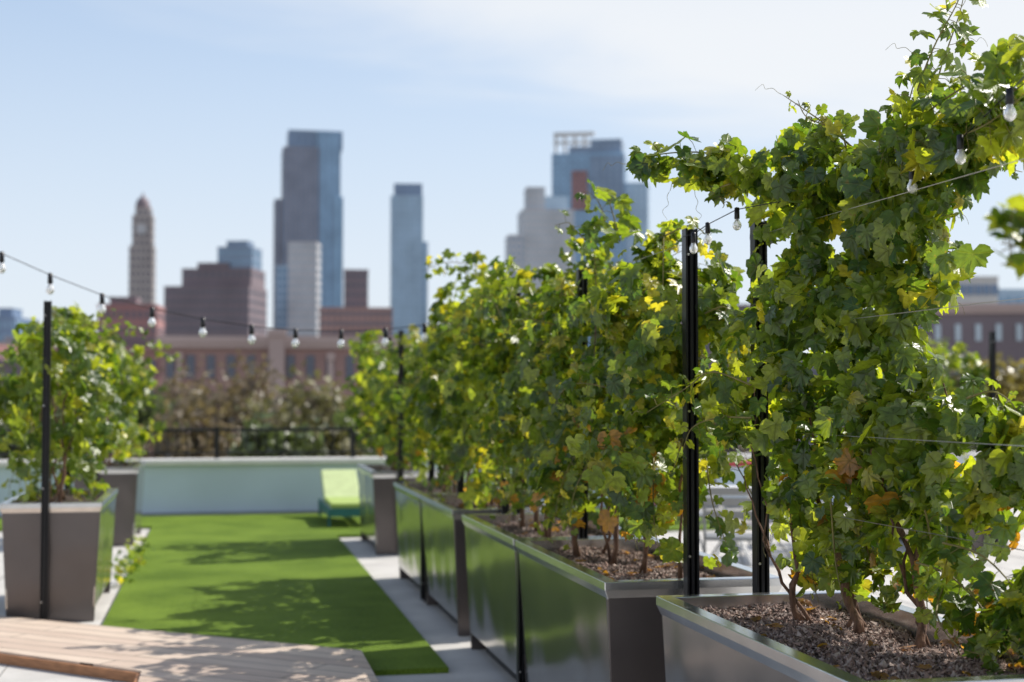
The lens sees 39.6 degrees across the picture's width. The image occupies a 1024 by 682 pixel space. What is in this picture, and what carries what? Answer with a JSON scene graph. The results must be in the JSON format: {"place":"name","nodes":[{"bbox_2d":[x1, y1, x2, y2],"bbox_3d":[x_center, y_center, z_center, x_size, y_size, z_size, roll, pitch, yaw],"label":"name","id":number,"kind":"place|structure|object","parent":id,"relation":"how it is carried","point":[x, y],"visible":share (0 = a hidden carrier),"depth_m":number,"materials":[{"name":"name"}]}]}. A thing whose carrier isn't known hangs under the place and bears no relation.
{"place":"outdoors","nodes":[
{"label":"outdoors","id":0,"kind":"place"},
{"bbox_2d":[0,345,17,360],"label":"city block","id":1,"kind":"structure","parent":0,"point":[2,348],"depth_m":262.98,"materials":[{"name":"red brick"}]},
{"bbox_2d":[0,360,24,459],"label":"brick row building","id":2,"kind":"structure","parent":0,"point":[7,369],"depth_m":170.51,"materials":[{"name":"brown brick"}]},
{"bbox_2d":[0,308,38,341],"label":"glass office block","id":3,"kind":"structure","parent":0,"point":[10,318],"depth_m":400.71,"materials":[{"name":"blue glass"}]},
{"bbox_2d":[0,336,56,346],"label":"city block","id":4,"kind":"structure","parent":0,"point":[8,340],"depth_m":383.30,"materials":[{"name":"beige stone"}]},
{"bbox_2d":[64,315,72,488],"bbox_3d":[-3.450,0.855,11.063,0.048,2.120,0.052,0,-2,-12],"label":"trellis post","id":5,"kind":"object","parent":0,"point":[66,486],"visible":0.09,"depth_m":11.06,"materials":[{"name":"black metal"}]},
{"bbox_2d":[51,336,160,458],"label":"brick row building","id":6,"kind":"structure","parent":0,"point":[131,341],"depth_m":149.81,"materials":[{"name":"red brick"}]},
{"bbox_2d":[97,297,164,338],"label":"brick apartment building","id":7,"kind":"structure","parent":0,"point":[138,316],"depth_m":300.62,"materials":[{"name":"red brick"}]},
{"bbox_2d":[164,241,266,335],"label":"stepped office building","id":8,"kind":"structure","parent":0,"point":[229,286],"depth_m":562.29,"materials":[{"name":"brick"}]},
{"bbox_2d":[156,329,420,457],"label":"warehouse building","id":9,"kind":"structure","parent":0,"point":[325,355],"depth_m":114.40,"materials":[{"name":"brick"}]},
{"bbox_2d":[275,242,320,335],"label":"pale residential tower","id":10,"kind":"structure","parent":0,"point":[298,291],"depth_m":621.73,"materials":[{"name":"concrete"}]},
{"bbox_2d":[273,129,342,327],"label":"residential skyscraper","id":11,"kind":"structure","parent":0,"point":[308,206],"depth_m":906.91,"materials":[{"name":"blue glass"}]},
{"bbox_2d":[319,269,392,336],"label":"brown office block","id":12,"kind":"structure","parent":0,"point":[355,312],"depth_m":515.30,"materials":[{"name":"brick"}]},
{"bbox_2d":[390,183,427,336],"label":"glass tower","id":13,"kind":"structure","parent":0,"point":[408,279],"depth_m":802.65,"materials":[{"name":"blue glass"}]},
{"bbox_2d":[428,325,434,480],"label":"trellis post","id":14,"kind":"object","parent":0,"point":[431,472],"visible":0.16,"depth_m":12.03,"materials":[{"name":"black metal"}]},
{"bbox_2d":[457,419,463,492],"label":"trellis post","id":15,"kind":"object","parent":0,"point":[460,485],"visible":0.11,"depth_m":10.46,"materials":[{"name":"black metal"}]},
{"bbox_2d":[501,369,509,513],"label":"trellis post","id":16,"kind":"object","parent":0,"point":[505,509],"depth_m":8.94,"materials":[{"name":"black metal"}]},
{"bbox_2d":[0,0,1023,352],"label":"sky","id":17,"kind":"structure","parent":0,"point":[190,106],"materials":[{"name":"blue"}]},
{"bbox_2d":[505,187,573,300],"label":"pale apartment tower","id":18,"kind":"structure","parent":0,"point":[537,241],"depth_m":652.39,"materials":[{"name":"concrete"}]},
{"bbox_2d":[552,132,649,346],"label":"twin top skyscraper","id":19,"kind":"structure","parent":0,"point":[574,169],"depth_m":853.86,"materials":[{"name":"blue glass"}]},
{"bbox_2d":[680,284,750,453],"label":"stone apartment building","id":20,"kind":"structure","parent":0,"point":[708,344],"depth_m":319.83,"materials":[{"name":"stone"}]},
{"bbox_2d":[799,360,818,446],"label":"city block","id":21,"kind":"structure","parent":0,"point":[814,371],"depth_m":274.98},
{"bbox_2d":[918,303,1023,377],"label":"brick loft building","id":22,"kind":"structure","parent":0,"point":[973,326],"depth_m":140.61,"materials":[{"name":"brick"}]},
{"bbox_2d":[948,276,1023,303],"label":"glass office block","id":23,"kind":"structure","parent":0,"point":[980,289],"depth_m":260.55,"materials":[{"name":"blue glass"}]},
{"bbox_2d":[969,407,1007,451],"bbox_3d":[11.617,8.018,34.583,2.612,13.762,2.300,0,-2,-12],"label":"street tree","id":24,"kind":"object","parent":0,"point":[973,449],"visible":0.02,"depth_m":34.00,"materials":[{"name":"green plant"}]},
{"label":"ground","id":25,"kind":"structure","parent":0,"visible":0},
{"bbox_2d":[0,367,34,449],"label":"street tree","id":26,"kind":"object","parent":25,"relation":"on","point":[2,373],"depth_m":44.06,"materials":[{"name":"green plant"}]},
{"bbox_2d":[0,365,79,459],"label":"street tree","id":27,"kind":"object","parent":25,"relation":"on","point":[4,425],"visible":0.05,"depth_m":39.51,"materials":[{"name":"green plant"}]},
{"bbox_2d":[128,193,155,303],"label":"domed clock tower","id":28,"kind":"structure","parent":25,"relation":"on","point":[142,267],"depth_m":702.67,"materials":[{"name":"beige stone"}]},
{"bbox_2d":[110,384,187,458],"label":"street tree","id":29,"kind":"object","parent":25,"relation":"on","point":[146,414],"visible":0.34,"depth_m":49.35,"materials":[{"name":"green plant"}]},
{"bbox_2d":[135,362,213,455],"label":"street tree","id":30,"kind":"object","parent":25,"relation":"on","point":[168,393],"visible":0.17,"depth_m":59.37,"materials":[{"name":"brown plant"}]},
{"bbox_2d":[139,384,245,458],"bbox_3d":[-8.376,8.069,37.494,3.490,13.896,3.629,0,-2,-12],"label":"street tree","id":31,"kind":"object","parent":25,"relation":"on","point":[191,414],"visible":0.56,"depth_m":37.56,"materials":[{"name":"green plant"}]},
{"bbox_2d":[170,352,294,457],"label":"street tree","id":32,"kind":"object","parent":25,"relation":"on","point":[224,399],"visible":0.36,"depth_m":61.68,"materials":[{"name":"green plant"}]},
{"bbox_2d":[203,350,282,436],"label":"street tree","id":33,"kind":"object","parent":25,"relation":"on","point":[236,399],"visible":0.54,"depth_m":61.63,"materials":[{"name":"green plant"}]},
{"bbox_2d":[227,412,289,457],"bbox_3d":[-5.325,8.097,29.681,1.611,13.211,1.917,0,-2,-12],"label":"street tree","id":34,"kind":"object","parent":25,"relation":"on","point":[251,441],"visible":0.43,"depth_m":29.51,"materials":[{"name":"green plant"}]},
{"bbox_2d":[234,397,307,433],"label":"street tree","id":35,"kind":"object","parent":25,"relation":"on","point":[275,419],"visible":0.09,"depth_m":49.66,"materials":[{"name":"green plant"}]},
{"bbox_2d":[265,422,327,457],"bbox_3d":[-4.277,8.105,27.655,1.555,13.033,1.558,0,-2,-12],"label":"street tree","id":36,"kind":"object","parent":25,"relation":"on","point":[309,442],"visible":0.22,"depth_m":27.73,"materials":[{"name":"green plant"}]},
{"bbox_2d":[250,361,371,433],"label":"street tree","id":37,"kind":"object","parent":25,"relation":"on","point":[310,410],"visible":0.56,"depth_m":47.53,"materials":[{"name":"green plant"}]},
{"bbox_2d":[306,424,365,456],"bbox_3d":[-3.566,8.179,28.726,1.384,12.970,1.689,-1,-2,17],"label":"street tree","id":38,"kind":"object","parent":25,"relation":"on","point":[337,440],"visible":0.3,"depth_m":28.64,"materials":[{"name":"green plant"}]},
{"bbox_2d":[313,407,383,456],"bbox_3d":[-4.058,8.247,34.645,2.145,13.311,2.366,0,-2,-12],"label":"street tree","id":39,"kind":"object","parent":25,"relation":"on","point":[341,420],"visible":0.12,"depth_m":34.65,"materials":[{"name":"green plant"}]},
{"bbox_2d":[358,410,397,456],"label":"street tree","id":40,"kind":"object","parent":25,"relation":"on","point":[371,417],"depth_m":49.69,"materials":[{"name":"green plant"}]},
{"bbox_2d":[709,361,747,453],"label":"street tree","id":41,"kind":"object","parent":25,"relation":"on","point":[733,446],"visible":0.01,"depth_m":50.70,"materials":[{"name":"green plant"}]},
{"bbox_2d":[939,346,981,395],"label":"street tree","id":42,"kind":"object","parent":25,"relation":"on","point":[946,370],"visible":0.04,"depth_m":49.54,"materials":[{"name":"green plant"}]},
{"bbox_2d":[951,352,1023,409],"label":"street tree","id":43,"kind":"object","parent":25,"relation":"on","point":[1009,380],"visible":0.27,"depth_m":41.09,"materials":[{"name":"green plant"}]},
{"bbox_3d":[2.761,7.877,6.081,36.000,11.746,27.400,0,-2,-12],"label":"terrace building","id":44,"kind":"object","parent":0,"visible":0},
{"bbox_2d":[0,507,1023,681],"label":"terrace floor","id":45,"kind":"structure","parent":44,"relation":"on","point":[435,626],"depth_m":10.25,"materials":[{"name":"concrete"}]},
{"bbox_2d":[39,301,51,619],"bbox_3d":[-3.105,0.791,9.472,0.048,2.120,0.052,0,-2,-12],"label":"trellis post","id":46,"kind":"object","parent":45,"relation":"on","point":[45,465],"visible":0.94,"depth_m":9.46,"materials":[{"name":"black metal"}]},
{"bbox_2d":[0,488,117,621],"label":"planter","id":47,"kind":"object","parent":45,"relation":"on","point":[81,533],"visible":0.76,"depth_m":9.52,"materials":[{"name":"metal"}]},
{"bbox_2d":[0,301,153,502],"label":"grape vine","id":48,"kind":"object","parent":47,"relation":"in","point":[93,398],"visible":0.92,"depth_m":9.82,"materials":[{"name":"green plant"}]},
{"bbox_2d":[0,653,140,681],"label":"deck fascia","id":49,"kind":"structure","parent":45,"relation":"on","point":[78,669],"depth_m":7.74,"materials":[{"name":"brown wood"}]},
{"bbox_2d":[73,461,145,545],"bbox_3d":[-4.256,1.706,15.070,0.660,0.800,1.450,0,-2,-12],"label":"planter","id":50,"kind":"object","parent":45,"relation":"on","point":[127,481],"visible":0.52,"depth_m":14.43,"materials":[{"name":"metal"}]},
{"bbox_2d":[53,338,183,466],"bbox_3d":[-4.252,0.678,15.084,1.231,1.410,1.736,1,-3,-25],"label":"grape vine","id":51,"kind":"object","parent":50,"relation":"on","point":[137,380],"visible":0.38,"depth_m":14.70,"materials":[{"name":"green plant"}]},
{"bbox_2d":[111,534,155,584],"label":"weeds","id":52,"kind":"object","parent":45,"relation":"on","point":[137,550],"visible":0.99,"depth_m":12.12,"materials":[{"name":"green plant"}]},
{"bbox_2d":[0,616,378,681],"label":"wooden deck","id":53,"kind":"structure","parent":45,"relation":"on","point":[155,656],"depth_m":7.97,"materials":[{"name":"brown wood"}]},
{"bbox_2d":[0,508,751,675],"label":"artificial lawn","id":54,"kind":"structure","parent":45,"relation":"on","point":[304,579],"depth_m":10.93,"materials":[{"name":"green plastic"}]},
{"bbox_2d":[318,469,359,526],"bbox_3d":[-2.016,1.869,17.073,0.500,0.574,1.714,0,-2,-12],"label":"sun lounger","id":55,"kind":"object","parent":54,"relation":"on","point":[340,487],"visible":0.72,"depth_m":17.37,"materials":[{"name":"fabric"}]},
{"bbox_2d":[654,460,784,504],"bbox_3d":[2.509,1.818,17.112,2.200,0.740,0.350,0,-2,-12],"label":"red bench","id":56,"kind":"object","parent":54,"relation":"on","point":[732,464],"depth_m":16.99,"materials":[{"name":"paint"}]},
{"bbox_2d":[386,337,391,460],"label":"trellis post","id":57,"kind":"object","parent":45,"relation":"on","point":[389,339],"visible":0.19,"depth_m":15.24,"materials":[{"name":"black metal"}]},
{"bbox_2d":[356,464,437,554],"bbox_3d":[-1.143,1.679,14.388,0.720,0.800,1.550,0,-2,-12],"label":"planter","id":58,"kind":"object","parent":45,"relation":"on","point":[378,512],"visible":0.59,"depth_m":13.63,"materials":[{"name":"metal"}]},
{"bbox_2d":[342,324,436,470],"bbox_3d":[-1.163,0.600,14.431,1.217,1.516,1.860,0,-2,-12],"label":"grape vine","id":59,"kind":"object","parent":58,"relation":"on","point":[377,365],"visible":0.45,"depth_m":13.85,"materials":[{"name":"green plant"}]},
{"bbox_2d":[398,330,403,481],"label":"trellis post","id":60,"kind":"object","parent":45,"relation":"on","point":[400,378],"visible":0.49,"depth_m":13.59,"materials":[{"name":"black metal"}]},
{"bbox_2d":[420,323,425,599],"bbox_3d":[-0.644,0.877,10.433,0.048,2.025,0.052,0,-2,-12],"label":"trellis post","id":61,"kind":"object","parent":45,"relation":"on","point":[422,584],"visible":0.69,"depth_m":10.39,"materials":[{"name":"black metal"}]},
{"bbox_2d":[0,502,849,518],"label":"kerb","id":62,"kind":"structure","parent":45,"relation":"on","point":[293,512],"depth_m":18.05,"materials":[{"name":"grey concrete"}]},
{"bbox_2d":[393,481,498,601],"bbox_3d":[-0.489,1.552,11.232,0.720,0.800,1.500,0,-2,-12],"label":"planter","id":63,"kind":"object","parent":45,"relation":"on","point":[408,512],"visible":0.29,"depth_m":11.25,"materials":[{"name":"metal"}]},
{"bbox_2d":[367,308,483,492],"bbox_3d":[-0.514,0.476,11.286,1.214,1.541,1.895,0,-2,-12],"label":"grape vine","id":64,"kind":"object","parent":63,"relation":"on","point":[415,450],"visible":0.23,"depth_m":11.29,"materials":[{"name":"green plant"}]},
{"bbox_2d":[419,493,545,635],"bbox_3d":[-0.175,1.491,9.720,0.720,0.800,1.490,0,-2,-12],"label":"planter","id":65,"kind":"object","parent":45,"relation":"on","point":[445,565],"visible":0.42,"depth_m":9.35,"materials":[{"name":"metal"}]},
{"bbox_2d":[404,248,541,508],"bbox_3d":[-0.184,0.332,9.757,1.060,1.849,1.780,0,-2,-12],"label":"grape vine","id":66,"kind":"object","parent":65,"relation":"in","point":[456,385],"visible":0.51,"depth_m":9.32,"materials":[{"name":"green plant"}]},
{"bbox_2d":[0,458,975,514],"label":"wall","id":67,"kind":"structure","parent":45,"relation":"on","point":[225,488],"depth_m":18.19,"materials":[{"name":"paint"}]},
{"bbox_2d":[0,452,978,466],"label":"cap","id":68,"kind":"object","parent":67,"relation":"on","point":[250,461],"depth_m":18.26,"materials":[{"name":"grey concrete"}]},
{"bbox_2d":[0,426,976,458],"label":"railing","id":69,"kind":"object","parent":68,"relation":"on","point":[216,452],"visible":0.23,"depth_m":18.46,"materials":[{"name":"black metal"}]},
{"bbox_2d":[0,509,1023,681],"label":"paver joints","id":70,"kind":"object","parent":45,"relation":"on","point":[670,532],"visible":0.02,"depth_m":12.23,"materials":[{"name":"grey"}]},
{"bbox_2d":[512,292,520,512],"bbox_3d":[0.027,0.761,8.722,0.048,2.120,0.052,0,-2,-12],"label":"trellis post","id":71,"kind":"object","parent":45,"relation":"on","point":[518,510],"visible":0.06,"depth_m":8.71,"materials":[{"name":"black metal"}]},
{"bbox_2d":[516,287,524,681],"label":"trellis post","id":72,"kind":"object","parent":45,"relation":"on","point":[520,671],"visible":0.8,"depth_m":7.04,"materials":[{"name":"black metal"}]},
{"bbox_2d":[50,158,1023,550],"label":"trellis wires","id":73,"kind":"object","parent":45,"relation":"on","point":[888,314],"visible":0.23,"depth_m":4.06,"materials":[{"name":"metal"}]},
{"bbox_2d":[0,251,439,347],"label":"string lights","id":74,"kind":"object","parent":73,"relation":"attached to","point":[203,331],"visible":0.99,"depth_m":9.80,"materials":[{"name":"black plastic"}]},
{"bbox_2d":[683,76,1023,253],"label":"string lights","id":75,"kind":"object","parent":73,"relation":"attached to","point":[1009,114],"visible":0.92,"depth_m":3.94,"materials":[{"name":"glass"}]},
{"bbox_2d":[983,193,1023,280],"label":"grape vine","id":76,"kind":"object","parent":73,"relation":"attached to","point":[998,219],"visible":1,"depth_m":2.60,"materials":[{"name":"green plant"}]},
{"bbox_2d":[462,513,642,679],"bbox_3d":[0.204,1.418,7.891,0.720,0.800,1.530,0,-2,-12],"label":"planter","id":77,"kind":"object","parent":45,"relation":"on","point":[491,559],"visible":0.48,"depth_m":7.87,"materials":[{"name":"metal"}]},
{"bbox_2d":[450,237,665,536],"bbox_3d":[0.212,0.258,7.987,1.054,1.674,1.837,0,-2,-12],"label":"grape vine","id":78,"kind":"object","parent":77,"relation":"on","point":[514,438],"visible":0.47,"depth_m":7.86,"materials":[{"name":"green plant"}]},
{"bbox_2d":[576,269,587,537],"bbox_3d":[0.354,0.697,7.146,0.048,2.120,0.052,0,-2,-12],"label":"trellis post","id":79,"kind":"object","parent":45,"relation":"on","point":[582,285],"visible":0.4,"depth_m":7.16,"materials":[{"name":"black metal"}]},
{"bbox_2d":[515,537,781,681],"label":"planter","id":80,"kind":"object","parent":45,"relation":"on","point":[591,614],"visible":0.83,"depth_m":5.93,"materials":[{"name":"metal"}]},
{"bbox_2d":[498,179,816,577],"bbox_3d":[0.562,0.132,6.343,1.096,1.798,1.995,0,-2,-12],"label":"grape vine","id":81,"kind":"object","parent":80,"relation":"in","point":[614,372],"visible":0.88,"depth_m":5.88,"materials":[{"name":"green plant"}]},
{"bbox_2d":[682,228,699,594],"bbox_3d":[0.684,0.628,5.429,0.048,2.120,0.052,0,-2,-12],"label":"trellis post","id":82,"kind":"object","parent":45,"relation":"on","point":[691,585],"visible":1,"depth_m":5.43,"materials":[{"name":"black metal"}]},
{"bbox_2d":[699,470,743,563],"bbox_3d":[1.791,1.610,12.954,0.442,0.837,0.477,2,-3,-35],"label":"folding chair","id":83,"kind":"object","parent":45,"relation":"on","point":[701,522],"visible":0.07,"depth_m":12.91,"materials":[{"name":"grey metal"}]},
{"bbox_2d":[703,487,751,552],"bbox_3d":[1.680,1.525,10.838,0.442,0.837,0.477,0,-2,8],"label":"folding chair","id":84,"kind":"object","parent":45,"relation":"on","point":[727,502],"visible":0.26,"depth_m":10.72,"materials":[{"name":"grey metal"}]},
{"bbox_2d":[707,485,751,566],"bbox_3d":[1.836,1.608,11.845,0.900,0.752,0.900,0,-2,-12],"label":"cafe table","id":85,"kind":"object","parent":45,"relation":"on","point":[746,552],"visible":0.02,"depth_m":11.75,"materials":[{"name":"white metal"}]},
{"bbox_2d":[750,221,769,592],"bbox_3d":[0.907,0.619,5.190,0.048,2.120,0.052,0,-2,-12],"label":"trellis post","id":86,"kind":"object","parent":45,"relation":"on","point":[760,572],"visible":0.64,"depth_m":5.18,"materials":[{"name":"black metal"}]},
{"bbox_2d":[732,476,790,557],"bbox_3d":[2.212,1.594,12.551,0.477,0.837,0.442,1,-3,-33],"label":"folding chair","id":87,"kind":"object","parent":45,"relation":"on","point":[780,543],"visible":0.09,"depth_m":12.40,"materials":[{"name":"grey metal"}]},
{"bbox_2d":[656,590,1023,681],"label":"planter","id":88,"kind":"object","parent":45,"relation":"on","point":[751,637],"visible":0.92,"depth_m":4.45,"materials":[{"name":"metal"}]},
{"bbox_2d":[603,0,1023,675],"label":"grape vine","id":89,"kind":"object","parent":88,"relation":"on","point":[807,286],"visible":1,"depth_m":4.45,"materials":[{"name":"green plant"}]},
{"bbox_2d":[898,474,1007,549],"bbox_3d":[4.421,1.687,14.595,0.700,0.800,1.500,0,-2,-12],"label":"planter","id":90,"kind":"object","parent":45,"relation":"on","point":[979,539],"depth_m":13.89,"materials":[{"name":"metal"}]},
{"bbox_2d":[877,336,994,461],"bbox_3d":[4.246,0.611,14.578,0.935,1.501,1.781,0,-2,-12],"label":"grape vine","id":91,"kind":"object","parent":90,"relation":"on","point":[966,364],"visible":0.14,"depth_m":13.88,"materials":[{"name":"green plant"}]},
{"bbox_2d":[989,332,998,541],"bbox_3d":[4.699,0.968,13.872,0.048,2.120,0.052,0,-2,-12],"label":"trellis post","id":92,"kind":"object","parent":45,"relation":"on","point":[992,354],"visible":0.3,"depth_m":13.89,"materials":[{"name":"black metal"}]}
]}

